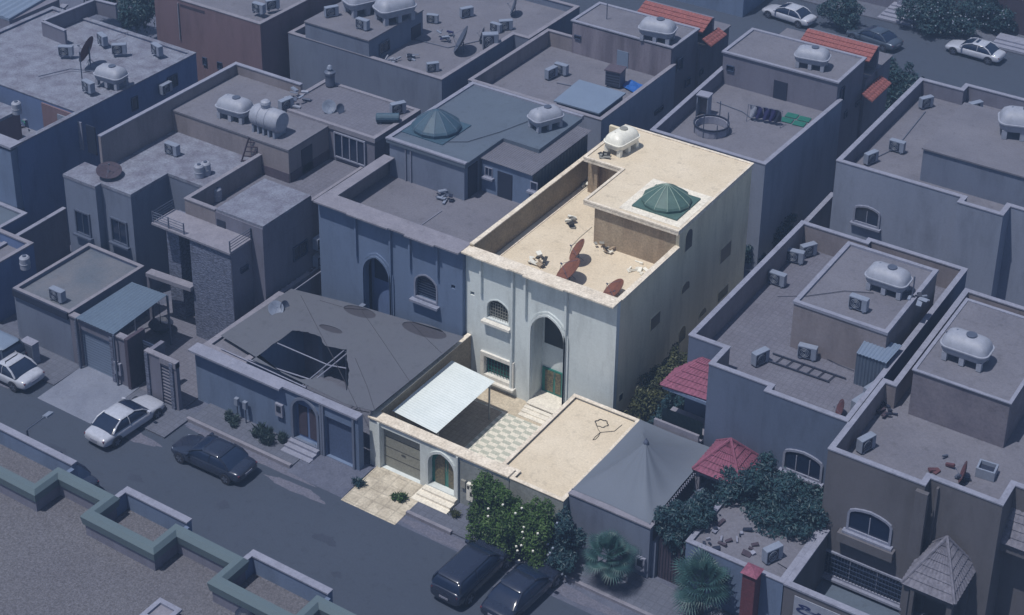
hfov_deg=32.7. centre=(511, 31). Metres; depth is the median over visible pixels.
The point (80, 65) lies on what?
mast
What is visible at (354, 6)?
water tank
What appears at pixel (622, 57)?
door
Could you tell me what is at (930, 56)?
road
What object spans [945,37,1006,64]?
parked car
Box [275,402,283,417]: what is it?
meter box
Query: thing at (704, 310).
window
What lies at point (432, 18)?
air conditioner
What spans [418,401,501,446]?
carport floor
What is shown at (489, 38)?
air conditioner
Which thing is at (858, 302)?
air conditioner
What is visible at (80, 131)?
door
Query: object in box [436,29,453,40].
junk pile
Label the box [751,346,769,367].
air conditioner
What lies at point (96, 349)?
garage door
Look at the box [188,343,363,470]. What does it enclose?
boundary wall
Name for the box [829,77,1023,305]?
villa
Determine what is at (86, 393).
driveway
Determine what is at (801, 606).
banner
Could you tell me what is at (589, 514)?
boundary wall
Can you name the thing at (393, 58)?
junk pile
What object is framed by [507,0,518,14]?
satellite dish
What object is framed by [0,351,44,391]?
parked car
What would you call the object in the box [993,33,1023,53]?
entrance steps
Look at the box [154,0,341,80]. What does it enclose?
villa
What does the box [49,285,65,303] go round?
air conditioner
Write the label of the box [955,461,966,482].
satellite dish
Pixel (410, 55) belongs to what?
junk pile
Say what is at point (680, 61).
window
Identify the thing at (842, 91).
window
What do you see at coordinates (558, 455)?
annexe
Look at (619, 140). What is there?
water tank
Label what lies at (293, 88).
junk pile
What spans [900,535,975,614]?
porch
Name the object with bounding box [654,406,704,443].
balcony
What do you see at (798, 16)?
parked car
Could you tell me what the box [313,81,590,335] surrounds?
villa
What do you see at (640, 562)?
wall meter
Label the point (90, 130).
door
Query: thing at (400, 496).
weed clump
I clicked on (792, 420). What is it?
villa
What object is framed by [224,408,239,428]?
weed clump
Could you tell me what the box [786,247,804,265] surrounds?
air conditioner
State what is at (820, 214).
boundary wall
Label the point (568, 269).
satellite dish
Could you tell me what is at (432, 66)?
air conditioner
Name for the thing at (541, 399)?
entrance steps
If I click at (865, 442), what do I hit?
air conditioner
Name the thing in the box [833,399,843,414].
satellite dish
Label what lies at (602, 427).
cable
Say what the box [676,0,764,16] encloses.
villa
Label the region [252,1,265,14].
air conditioner
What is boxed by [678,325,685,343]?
window
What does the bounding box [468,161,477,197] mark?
door
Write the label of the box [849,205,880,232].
window
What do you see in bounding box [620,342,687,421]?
shrub
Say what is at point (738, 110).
pipe
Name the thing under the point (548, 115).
water tank
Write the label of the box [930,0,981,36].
tree
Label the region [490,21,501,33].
air conditioner
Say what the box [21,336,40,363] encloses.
utility cabinet
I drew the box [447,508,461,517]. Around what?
weed clump
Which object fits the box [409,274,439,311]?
window
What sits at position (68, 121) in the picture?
villa
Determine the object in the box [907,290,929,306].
junk pile
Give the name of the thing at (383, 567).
road
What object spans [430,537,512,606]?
parked car
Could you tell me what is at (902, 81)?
tree
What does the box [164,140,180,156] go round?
air conditioner
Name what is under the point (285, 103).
air conditioner
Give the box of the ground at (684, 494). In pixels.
[0,0,928,614]
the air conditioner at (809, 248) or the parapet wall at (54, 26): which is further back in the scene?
the parapet wall at (54, 26)
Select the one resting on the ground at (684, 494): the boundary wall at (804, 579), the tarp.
the boundary wall at (804, 579)
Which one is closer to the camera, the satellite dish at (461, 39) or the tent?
the tent
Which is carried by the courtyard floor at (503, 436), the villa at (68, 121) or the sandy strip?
the sandy strip
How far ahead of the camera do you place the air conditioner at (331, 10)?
124.38 m
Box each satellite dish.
[77,36,96,67]
[96,161,121,178]
[268,300,283,314]
[280,300,288,308]
[322,99,335,113]
[336,103,343,112]
[452,26,467,51]
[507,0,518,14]
[556,258,579,280]
[569,239,584,260]
[603,278,623,296]
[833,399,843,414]
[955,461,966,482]
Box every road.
[0,380,591,614]
[560,0,1023,97]
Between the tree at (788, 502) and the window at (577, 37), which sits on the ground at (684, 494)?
the tree at (788, 502)
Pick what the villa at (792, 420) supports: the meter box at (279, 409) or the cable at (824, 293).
the cable at (824, 293)
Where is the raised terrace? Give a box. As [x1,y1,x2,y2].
[815,578,899,614]
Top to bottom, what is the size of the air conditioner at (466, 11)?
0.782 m
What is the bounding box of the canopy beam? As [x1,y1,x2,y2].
[146,269,193,320]
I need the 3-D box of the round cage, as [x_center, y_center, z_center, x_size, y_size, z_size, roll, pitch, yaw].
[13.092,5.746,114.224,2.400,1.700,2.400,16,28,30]
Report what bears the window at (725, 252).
in the villa at (671, 214)
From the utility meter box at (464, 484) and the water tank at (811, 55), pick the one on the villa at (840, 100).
the water tank at (811, 55)
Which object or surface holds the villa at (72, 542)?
on the ground at (684, 494)
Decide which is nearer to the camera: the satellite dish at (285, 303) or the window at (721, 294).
the satellite dish at (285, 303)
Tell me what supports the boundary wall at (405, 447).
on the ground at (684, 494)
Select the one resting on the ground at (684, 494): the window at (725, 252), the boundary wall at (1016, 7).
the boundary wall at (1016, 7)
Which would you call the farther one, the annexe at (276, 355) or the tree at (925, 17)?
the tree at (925, 17)
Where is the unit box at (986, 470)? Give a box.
[975,459,998,481]
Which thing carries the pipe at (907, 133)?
on the villa at (947, 185)
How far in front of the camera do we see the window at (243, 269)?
101.06 m
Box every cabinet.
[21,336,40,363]
[696,90,712,114]
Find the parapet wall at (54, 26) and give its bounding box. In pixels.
[41,0,117,44]
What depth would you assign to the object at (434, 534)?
88.47 m
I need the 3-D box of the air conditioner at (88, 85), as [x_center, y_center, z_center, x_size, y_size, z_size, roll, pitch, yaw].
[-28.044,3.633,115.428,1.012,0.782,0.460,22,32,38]
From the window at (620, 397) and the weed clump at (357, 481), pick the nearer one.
the weed clump at (357, 481)
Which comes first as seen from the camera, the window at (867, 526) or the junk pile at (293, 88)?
the window at (867, 526)
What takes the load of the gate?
on the ground at (684, 494)
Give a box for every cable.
[594,419,618,439]
[778,291,873,296]
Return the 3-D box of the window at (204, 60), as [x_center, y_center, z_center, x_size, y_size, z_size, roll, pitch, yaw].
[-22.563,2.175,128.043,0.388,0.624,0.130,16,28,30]
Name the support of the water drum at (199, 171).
on the villa at (242, 247)
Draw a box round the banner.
[793,595,839,614]
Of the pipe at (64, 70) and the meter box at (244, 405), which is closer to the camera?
the meter box at (244, 405)
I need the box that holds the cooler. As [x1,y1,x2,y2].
[604,63,626,87]
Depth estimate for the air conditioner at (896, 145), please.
111.91 m
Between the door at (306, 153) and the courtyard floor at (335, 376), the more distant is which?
the door at (306, 153)
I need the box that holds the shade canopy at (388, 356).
[220,289,463,415]
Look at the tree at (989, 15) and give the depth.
144.47 m
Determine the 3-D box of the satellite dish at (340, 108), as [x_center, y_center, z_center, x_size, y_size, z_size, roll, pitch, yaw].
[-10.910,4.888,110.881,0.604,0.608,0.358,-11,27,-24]
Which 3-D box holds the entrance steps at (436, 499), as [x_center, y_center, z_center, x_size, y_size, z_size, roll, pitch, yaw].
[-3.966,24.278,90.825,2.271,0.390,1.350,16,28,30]
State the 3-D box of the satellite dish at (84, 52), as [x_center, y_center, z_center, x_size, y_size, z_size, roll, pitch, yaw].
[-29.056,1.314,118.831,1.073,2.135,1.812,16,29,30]
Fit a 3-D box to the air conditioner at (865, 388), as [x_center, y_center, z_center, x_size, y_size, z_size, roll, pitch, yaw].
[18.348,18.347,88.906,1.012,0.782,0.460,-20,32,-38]
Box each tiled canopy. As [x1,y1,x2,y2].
[660,357,710,404]
[1000,507,1023,558]
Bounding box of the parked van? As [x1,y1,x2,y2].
[0,330,27,358]
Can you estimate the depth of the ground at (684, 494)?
91.98 m
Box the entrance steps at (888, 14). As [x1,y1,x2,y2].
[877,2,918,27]
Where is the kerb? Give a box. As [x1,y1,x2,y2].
[186,416,652,614]
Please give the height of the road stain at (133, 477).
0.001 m
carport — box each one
[74,282,171,385]
[393,361,494,435]
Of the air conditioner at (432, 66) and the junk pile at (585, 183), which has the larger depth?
the air conditioner at (432, 66)
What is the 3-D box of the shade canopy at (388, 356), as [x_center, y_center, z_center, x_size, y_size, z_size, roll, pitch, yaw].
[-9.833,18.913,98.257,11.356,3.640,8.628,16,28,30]
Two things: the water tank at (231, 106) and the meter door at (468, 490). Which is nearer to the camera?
the meter door at (468, 490)
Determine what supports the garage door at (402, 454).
in the boundary wall at (405, 447)
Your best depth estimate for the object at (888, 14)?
147.60 m
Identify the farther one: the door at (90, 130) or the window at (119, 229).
the door at (90, 130)
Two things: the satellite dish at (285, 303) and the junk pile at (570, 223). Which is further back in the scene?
the junk pile at (570, 223)
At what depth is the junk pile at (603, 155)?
104.61 m
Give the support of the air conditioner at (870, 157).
on the villa at (947, 185)
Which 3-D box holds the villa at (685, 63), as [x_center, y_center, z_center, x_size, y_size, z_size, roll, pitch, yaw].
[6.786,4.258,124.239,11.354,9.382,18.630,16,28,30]
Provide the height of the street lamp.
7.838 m
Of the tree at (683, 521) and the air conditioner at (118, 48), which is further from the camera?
the air conditioner at (118, 48)
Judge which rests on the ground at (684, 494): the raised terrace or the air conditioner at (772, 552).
the raised terrace
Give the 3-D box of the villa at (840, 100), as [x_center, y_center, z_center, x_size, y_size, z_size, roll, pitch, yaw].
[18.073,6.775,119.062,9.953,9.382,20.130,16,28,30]
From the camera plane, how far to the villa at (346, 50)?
124.06 m
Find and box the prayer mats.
[781,112,811,126]
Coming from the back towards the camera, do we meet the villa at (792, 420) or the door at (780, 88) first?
the door at (780, 88)
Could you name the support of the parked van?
on the road at (383, 567)
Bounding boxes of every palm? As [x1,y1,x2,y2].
[580,529,642,586]
[669,546,734,614]
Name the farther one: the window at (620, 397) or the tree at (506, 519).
the window at (620, 397)
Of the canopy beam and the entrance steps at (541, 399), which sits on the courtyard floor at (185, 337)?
the canopy beam
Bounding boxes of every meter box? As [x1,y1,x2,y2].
[234,397,239,414]
[242,400,247,422]
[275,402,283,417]
[461,479,474,501]
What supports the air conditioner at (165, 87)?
on the villa at (68, 121)
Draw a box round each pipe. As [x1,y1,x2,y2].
[38,68,93,76]
[414,39,481,47]
[442,121,527,141]
[717,102,754,120]
[879,111,925,156]
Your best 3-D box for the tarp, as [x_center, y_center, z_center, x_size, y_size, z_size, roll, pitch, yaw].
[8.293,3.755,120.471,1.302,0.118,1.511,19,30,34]
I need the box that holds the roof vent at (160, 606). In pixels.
[140,597,181,614]
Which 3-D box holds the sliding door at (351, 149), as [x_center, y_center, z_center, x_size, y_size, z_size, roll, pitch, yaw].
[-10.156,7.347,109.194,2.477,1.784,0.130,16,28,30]
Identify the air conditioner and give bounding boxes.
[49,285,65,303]
[58,44,73,57]
[81,78,94,94]
[97,31,108,46]
[111,42,126,55]
[151,42,162,56]
[159,80,172,95]
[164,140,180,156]
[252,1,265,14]
[265,0,279,10]
[278,95,293,110]
[312,234,319,251]
[312,252,320,268]
[324,4,338,17]
[355,17,369,31]
[390,100,405,113]
[426,13,438,23]
[426,61,438,72]
[459,5,473,18]
[482,31,498,49]
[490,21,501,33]
[498,18,512,30]
[544,65,557,80]
[554,61,568,75]
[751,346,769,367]
[761,541,783,565]
[768,269,786,287]
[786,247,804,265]
[797,342,817,361]
[800,241,817,258]
[848,292,869,313]
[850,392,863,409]
[856,431,876,454]
[863,149,878,165]
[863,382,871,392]
[888,138,905,153]
[918,94,933,109]
[969,99,983,106]
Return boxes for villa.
[0,0,67,28]
[0,6,197,232]
[0,423,355,614]
[63,62,420,340]
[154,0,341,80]
[288,0,579,113]
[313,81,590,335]
[461,124,753,414]
[468,0,730,151]
[650,28,892,269]
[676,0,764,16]
[684,220,967,522]
[822,288,1023,614]
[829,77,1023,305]
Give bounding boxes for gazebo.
[692,437,760,492]
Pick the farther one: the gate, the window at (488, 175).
the window at (488, 175)
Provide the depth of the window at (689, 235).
98.55 m
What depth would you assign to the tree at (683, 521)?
84.34 m
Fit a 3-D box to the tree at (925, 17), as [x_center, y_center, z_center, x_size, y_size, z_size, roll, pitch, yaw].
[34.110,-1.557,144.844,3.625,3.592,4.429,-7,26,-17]
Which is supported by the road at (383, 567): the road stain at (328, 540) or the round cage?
the road stain at (328, 540)
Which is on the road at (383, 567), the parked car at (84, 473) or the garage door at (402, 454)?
the parked car at (84, 473)
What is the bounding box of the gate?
[658,536,685,585]
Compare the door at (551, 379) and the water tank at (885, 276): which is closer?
the water tank at (885, 276)
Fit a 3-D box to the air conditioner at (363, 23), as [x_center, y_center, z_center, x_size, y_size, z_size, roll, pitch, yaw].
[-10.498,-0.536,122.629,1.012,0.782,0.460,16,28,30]
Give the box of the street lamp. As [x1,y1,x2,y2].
[26,411,53,436]
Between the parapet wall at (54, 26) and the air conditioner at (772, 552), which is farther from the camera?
the parapet wall at (54, 26)
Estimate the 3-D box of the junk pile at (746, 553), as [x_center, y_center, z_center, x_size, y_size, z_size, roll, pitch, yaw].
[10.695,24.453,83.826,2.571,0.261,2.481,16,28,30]
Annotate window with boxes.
[73,209,93,241]
[108,216,130,250]
[131,95,138,111]
[167,73,178,87]
[202,57,206,65]
[217,61,222,69]
[240,263,248,273]
[292,238,307,262]
[374,258,388,282]
[379,38,389,55]
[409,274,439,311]
[480,350,515,392]
[481,166,493,181]
[481,299,509,332]
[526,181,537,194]
[545,317,562,348]
[574,34,580,39]
[618,392,622,402]
[650,309,660,331]
[654,105,663,115]
[677,56,682,71]
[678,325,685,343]
[681,280,689,294]
[684,228,692,252]
[685,77,690,87]
[698,307,706,319]
[717,283,728,303]
[719,239,731,264]
[726,64,733,71]
[778,448,823,487]
[822,549,901,610]
[840,86,844,101]
[842,508,892,551]
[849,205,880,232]
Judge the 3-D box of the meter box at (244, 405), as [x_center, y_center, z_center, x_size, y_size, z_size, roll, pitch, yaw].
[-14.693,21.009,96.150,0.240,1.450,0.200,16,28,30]
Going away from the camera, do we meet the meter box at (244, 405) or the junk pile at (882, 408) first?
the junk pile at (882, 408)
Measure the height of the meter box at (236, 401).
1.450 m
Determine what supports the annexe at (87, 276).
on the ground at (684, 494)
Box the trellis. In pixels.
[281,266,320,289]
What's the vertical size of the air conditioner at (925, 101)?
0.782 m
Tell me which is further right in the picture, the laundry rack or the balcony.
the laundry rack
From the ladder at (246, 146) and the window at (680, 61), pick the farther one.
the window at (680, 61)
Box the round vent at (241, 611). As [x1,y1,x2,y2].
[235,607,254,614]
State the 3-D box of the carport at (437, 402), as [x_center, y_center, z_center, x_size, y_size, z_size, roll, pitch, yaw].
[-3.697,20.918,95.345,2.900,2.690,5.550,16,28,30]
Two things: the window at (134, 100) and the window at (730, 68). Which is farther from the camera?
the window at (730, 68)
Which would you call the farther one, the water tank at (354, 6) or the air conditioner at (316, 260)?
the water tank at (354, 6)
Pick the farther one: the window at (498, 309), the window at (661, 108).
the window at (661, 108)
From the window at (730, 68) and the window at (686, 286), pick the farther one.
the window at (730, 68)
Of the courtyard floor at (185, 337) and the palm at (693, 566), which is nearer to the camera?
the palm at (693, 566)
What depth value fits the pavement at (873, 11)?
145.96 m
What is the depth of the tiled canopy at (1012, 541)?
80.76 m
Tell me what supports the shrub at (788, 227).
on the ground at (684, 494)
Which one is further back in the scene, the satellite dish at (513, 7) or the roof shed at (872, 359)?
the satellite dish at (513, 7)
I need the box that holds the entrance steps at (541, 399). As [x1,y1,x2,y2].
[518,389,561,424]
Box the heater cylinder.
[376,113,399,123]
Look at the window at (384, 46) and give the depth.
122.91 m
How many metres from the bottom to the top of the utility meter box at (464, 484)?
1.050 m
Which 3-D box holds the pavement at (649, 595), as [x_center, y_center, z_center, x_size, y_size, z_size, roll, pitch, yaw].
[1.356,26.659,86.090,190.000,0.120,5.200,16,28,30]
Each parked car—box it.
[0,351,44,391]
[60,451,98,486]
[84,394,164,447]
[171,432,256,484]
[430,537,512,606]
[480,558,561,614]
[762,2,817,27]
[846,25,903,51]
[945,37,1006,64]
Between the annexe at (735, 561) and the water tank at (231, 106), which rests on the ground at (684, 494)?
the annexe at (735, 561)
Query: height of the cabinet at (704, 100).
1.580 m
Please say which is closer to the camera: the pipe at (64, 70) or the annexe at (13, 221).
the annexe at (13, 221)
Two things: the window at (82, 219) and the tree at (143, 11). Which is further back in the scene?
the tree at (143, 11)
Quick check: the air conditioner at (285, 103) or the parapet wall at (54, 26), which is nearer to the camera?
the air conditioner at (285, 103)
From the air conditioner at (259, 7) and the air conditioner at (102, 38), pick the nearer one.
the air conditioner at (102, 38)
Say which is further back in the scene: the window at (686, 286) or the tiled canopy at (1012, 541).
the window at (686, 286)
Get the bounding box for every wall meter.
[113,361,122,375]
[635,555,645,572]
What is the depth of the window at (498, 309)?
97.71 m
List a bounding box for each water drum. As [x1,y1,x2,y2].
[11,100,21,115]
[19,254,30,270]
[194,163,204,178]
[201,160,210,175]
[214,187,221,201]
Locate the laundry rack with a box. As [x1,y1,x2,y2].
[746,104,782,126]
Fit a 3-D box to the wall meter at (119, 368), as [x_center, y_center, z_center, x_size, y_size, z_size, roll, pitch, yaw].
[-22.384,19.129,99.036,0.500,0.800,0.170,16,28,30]
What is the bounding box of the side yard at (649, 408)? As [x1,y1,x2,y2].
[631,388,677,422]
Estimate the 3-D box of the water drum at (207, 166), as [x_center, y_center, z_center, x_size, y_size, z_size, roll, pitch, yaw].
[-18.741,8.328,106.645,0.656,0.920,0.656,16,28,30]
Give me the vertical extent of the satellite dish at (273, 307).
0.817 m
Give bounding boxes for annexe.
[0,202,36,321]
[12,243,147,361]
[203,291,304,381]
[502,393,638,542]
[685,493,822,614]
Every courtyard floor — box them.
[121,299,206,408]
[290,362,409,463]
[465,400,539,462]
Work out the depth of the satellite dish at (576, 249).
99.03 m
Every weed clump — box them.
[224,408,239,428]
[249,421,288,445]
[350,476,366,487]
[389,491,408,502]
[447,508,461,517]
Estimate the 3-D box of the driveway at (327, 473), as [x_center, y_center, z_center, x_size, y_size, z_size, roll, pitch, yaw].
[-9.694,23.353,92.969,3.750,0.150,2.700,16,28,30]
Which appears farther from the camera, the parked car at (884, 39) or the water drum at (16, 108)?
the parked car at (884, 39)
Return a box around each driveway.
[38,365,138,423]
[287,454,373,496]
[341,465,422,524]
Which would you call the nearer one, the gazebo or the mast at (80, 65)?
the gazebo
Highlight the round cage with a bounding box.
[693,101,729,138]
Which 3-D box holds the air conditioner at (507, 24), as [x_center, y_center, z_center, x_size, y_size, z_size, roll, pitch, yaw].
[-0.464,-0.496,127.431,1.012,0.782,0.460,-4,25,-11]
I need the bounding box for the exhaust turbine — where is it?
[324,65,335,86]
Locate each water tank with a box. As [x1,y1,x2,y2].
[93,63,128,90]
[215,94,253,124]
[342,0,375,17]
[372,0,416,25]
[527,104,563,133]
[603,125,639,157]
[638,16,677,44]
[794,44,830,71]
[864,261,912,300]
[940,327,994,371]
[998,105,1023,141]
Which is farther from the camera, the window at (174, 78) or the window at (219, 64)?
the window at (219, 64)
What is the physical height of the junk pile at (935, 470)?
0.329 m
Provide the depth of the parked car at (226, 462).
92.35 m
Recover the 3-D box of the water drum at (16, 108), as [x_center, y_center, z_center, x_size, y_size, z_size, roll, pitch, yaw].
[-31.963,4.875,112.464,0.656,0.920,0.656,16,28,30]
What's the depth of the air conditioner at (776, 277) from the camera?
98.27 m
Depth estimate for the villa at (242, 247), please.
106.98 m
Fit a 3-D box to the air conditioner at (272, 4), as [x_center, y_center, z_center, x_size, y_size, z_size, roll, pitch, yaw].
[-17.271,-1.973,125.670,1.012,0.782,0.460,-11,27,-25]
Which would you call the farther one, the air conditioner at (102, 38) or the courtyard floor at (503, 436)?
the air conditioner at (102, 38)
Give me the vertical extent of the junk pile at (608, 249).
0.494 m
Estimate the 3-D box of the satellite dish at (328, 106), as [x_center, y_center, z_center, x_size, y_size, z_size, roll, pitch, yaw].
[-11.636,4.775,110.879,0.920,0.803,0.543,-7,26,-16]
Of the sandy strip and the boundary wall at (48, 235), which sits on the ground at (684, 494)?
the boundary wall at (48, 235)
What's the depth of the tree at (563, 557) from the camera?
85.42 m
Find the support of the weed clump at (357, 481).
on the driveway at (372, 496)
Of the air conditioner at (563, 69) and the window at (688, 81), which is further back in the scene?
the window at (688, 81)
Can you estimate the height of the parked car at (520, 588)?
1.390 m
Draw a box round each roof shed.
[554,79,625,116]
[853,341,901,386]
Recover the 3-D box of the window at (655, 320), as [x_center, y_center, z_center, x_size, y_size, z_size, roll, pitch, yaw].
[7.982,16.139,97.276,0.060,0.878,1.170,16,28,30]
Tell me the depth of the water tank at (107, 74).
115.85 m
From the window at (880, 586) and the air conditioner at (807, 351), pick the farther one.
the air conditioner at (807, 351)
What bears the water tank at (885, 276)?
on the villa at (792, 420)
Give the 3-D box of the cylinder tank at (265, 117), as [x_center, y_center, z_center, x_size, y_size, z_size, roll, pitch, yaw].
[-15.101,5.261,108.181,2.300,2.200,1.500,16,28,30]
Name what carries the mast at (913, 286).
on the villa at (792, 420)
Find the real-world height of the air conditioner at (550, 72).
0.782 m
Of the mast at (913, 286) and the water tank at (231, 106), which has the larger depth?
the water tank at (231, 106)
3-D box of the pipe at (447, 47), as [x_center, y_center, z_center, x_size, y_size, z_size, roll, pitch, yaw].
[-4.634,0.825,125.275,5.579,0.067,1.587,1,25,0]
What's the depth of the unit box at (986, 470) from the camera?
83.15 m
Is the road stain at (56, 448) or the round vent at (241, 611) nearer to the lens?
the round vent at (241, 611)
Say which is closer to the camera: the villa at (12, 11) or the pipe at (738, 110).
the pipe at (738, 110)
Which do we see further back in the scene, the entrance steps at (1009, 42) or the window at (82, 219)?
the entrance steps at (1009, 42)
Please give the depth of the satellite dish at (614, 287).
96.00 m
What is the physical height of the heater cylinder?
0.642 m
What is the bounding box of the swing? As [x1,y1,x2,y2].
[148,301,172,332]
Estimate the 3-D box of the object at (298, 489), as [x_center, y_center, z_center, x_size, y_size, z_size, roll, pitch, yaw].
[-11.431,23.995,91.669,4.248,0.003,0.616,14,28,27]
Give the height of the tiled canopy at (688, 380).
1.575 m
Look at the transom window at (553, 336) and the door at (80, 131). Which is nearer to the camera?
the transom window at (553, 336)
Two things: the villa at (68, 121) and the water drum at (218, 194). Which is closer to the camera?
the water drum at (218, 194)
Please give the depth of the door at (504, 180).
104.62 m
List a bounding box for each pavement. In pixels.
[0,324,731,614]
[799,0,1023,55]
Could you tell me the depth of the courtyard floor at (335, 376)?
99.24 m
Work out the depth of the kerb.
89.47 m
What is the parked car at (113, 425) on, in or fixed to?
on the road at (383, 567)
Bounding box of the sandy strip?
[475,387,550,425]
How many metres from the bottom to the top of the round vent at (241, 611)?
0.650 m
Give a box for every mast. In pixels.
[79,51,82,79]
[912,276,915,297]
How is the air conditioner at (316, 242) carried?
attached to the villa at (242, 247)
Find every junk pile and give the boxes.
[283,86,310,108]
[385,55,400,61]
[406,53,418,60]
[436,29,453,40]
[436,188,453,203]
[527,250,547,267]
[565,214,576,228]
[582,178,587,187]
[594,241,615,253]
[598,151,610,158]
[626,260,647,274]
[703,518,758,557]
[876,401,897,416]
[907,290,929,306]
[928,454,971,483]
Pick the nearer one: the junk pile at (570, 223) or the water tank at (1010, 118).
the junk pile at (570, 223)
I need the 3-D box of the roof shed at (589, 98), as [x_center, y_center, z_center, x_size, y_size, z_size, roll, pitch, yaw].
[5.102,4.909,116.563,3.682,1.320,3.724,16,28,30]
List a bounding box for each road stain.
[48,444,66,452]
[127,473,143,482]
[312,533,335,546]
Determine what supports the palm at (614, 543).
on the pavement at (649, 595)
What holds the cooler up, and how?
on the villa at (685, 63)
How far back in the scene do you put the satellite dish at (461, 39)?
123.91 m
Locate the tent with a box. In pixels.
[572,419,708,524]
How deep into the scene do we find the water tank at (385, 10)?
123.32 m
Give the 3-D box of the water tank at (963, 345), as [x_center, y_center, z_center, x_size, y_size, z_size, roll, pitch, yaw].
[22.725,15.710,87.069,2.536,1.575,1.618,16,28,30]
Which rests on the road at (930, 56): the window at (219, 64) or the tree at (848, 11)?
the tree at (848, 11)
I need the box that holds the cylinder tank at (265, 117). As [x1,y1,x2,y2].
[249,99,288,138]
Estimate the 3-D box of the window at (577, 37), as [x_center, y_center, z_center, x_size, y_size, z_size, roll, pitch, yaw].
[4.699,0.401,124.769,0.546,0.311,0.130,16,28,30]
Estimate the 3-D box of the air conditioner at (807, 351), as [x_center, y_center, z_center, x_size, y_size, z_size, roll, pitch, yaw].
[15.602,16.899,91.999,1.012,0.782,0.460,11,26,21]
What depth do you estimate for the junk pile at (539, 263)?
98.92 m
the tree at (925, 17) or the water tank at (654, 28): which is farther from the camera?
the tree at (925, 17)
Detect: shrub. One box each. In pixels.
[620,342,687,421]
[648,391,684,424]
[745,213,797,263]
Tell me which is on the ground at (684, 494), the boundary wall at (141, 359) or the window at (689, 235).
the boundary wall at (141, 359)
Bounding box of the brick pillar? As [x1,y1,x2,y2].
[739,562,763,614]
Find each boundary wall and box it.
[0,207,70,272]
[68,312,181,410]
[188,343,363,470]
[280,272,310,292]
[368,333,515,508]
[568,478,718,577]
[781,528,868,614]
[804,192,832,228]
[859,0,1023,35]
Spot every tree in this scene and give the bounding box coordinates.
[83,0,155,33]
[465,469,557,568]
[536,505,587,577]
[653,487,717,555]
[712,450,831,539]
[816,0,865,31]
[885,56,923,110]
[894,0,951,35]
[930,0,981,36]
[963,0,1017,33]
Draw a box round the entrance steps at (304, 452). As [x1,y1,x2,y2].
[280,437,319,463]
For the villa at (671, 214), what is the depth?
98.88 m
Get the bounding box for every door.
[77,121,84,150]
[82,330,112,376]
[85,124,97,154]
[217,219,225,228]
[301,144,312,172]
[327,417,352,463]
[333,131,366,166]
[384,429,419,479]
[411,23,420,39]
[466,481,474,501]
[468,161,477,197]
[497,171,511,200]
[542,366,561,397]
[617,50,628,68]
[773,80,787,100]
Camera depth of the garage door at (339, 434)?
93.19 m
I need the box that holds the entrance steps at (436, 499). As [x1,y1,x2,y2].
[411,484,456,513]
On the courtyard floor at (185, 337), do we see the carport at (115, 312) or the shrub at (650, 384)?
the carport at (115, 312)
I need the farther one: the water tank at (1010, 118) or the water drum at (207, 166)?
the water tank at (1010, 118)
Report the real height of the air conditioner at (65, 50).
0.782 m
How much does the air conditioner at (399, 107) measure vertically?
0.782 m
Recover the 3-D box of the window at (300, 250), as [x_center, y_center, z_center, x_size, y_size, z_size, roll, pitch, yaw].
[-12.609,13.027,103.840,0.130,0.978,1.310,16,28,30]
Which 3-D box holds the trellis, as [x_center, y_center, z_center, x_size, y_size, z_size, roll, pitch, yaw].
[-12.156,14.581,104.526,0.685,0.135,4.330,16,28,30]
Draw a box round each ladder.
[240,137,257,161]
[769,353,845,381]
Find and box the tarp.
[622,80,641,91]
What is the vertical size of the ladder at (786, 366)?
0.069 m
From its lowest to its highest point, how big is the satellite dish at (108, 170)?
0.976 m
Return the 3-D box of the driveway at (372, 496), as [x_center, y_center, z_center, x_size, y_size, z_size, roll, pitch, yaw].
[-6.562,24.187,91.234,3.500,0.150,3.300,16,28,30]

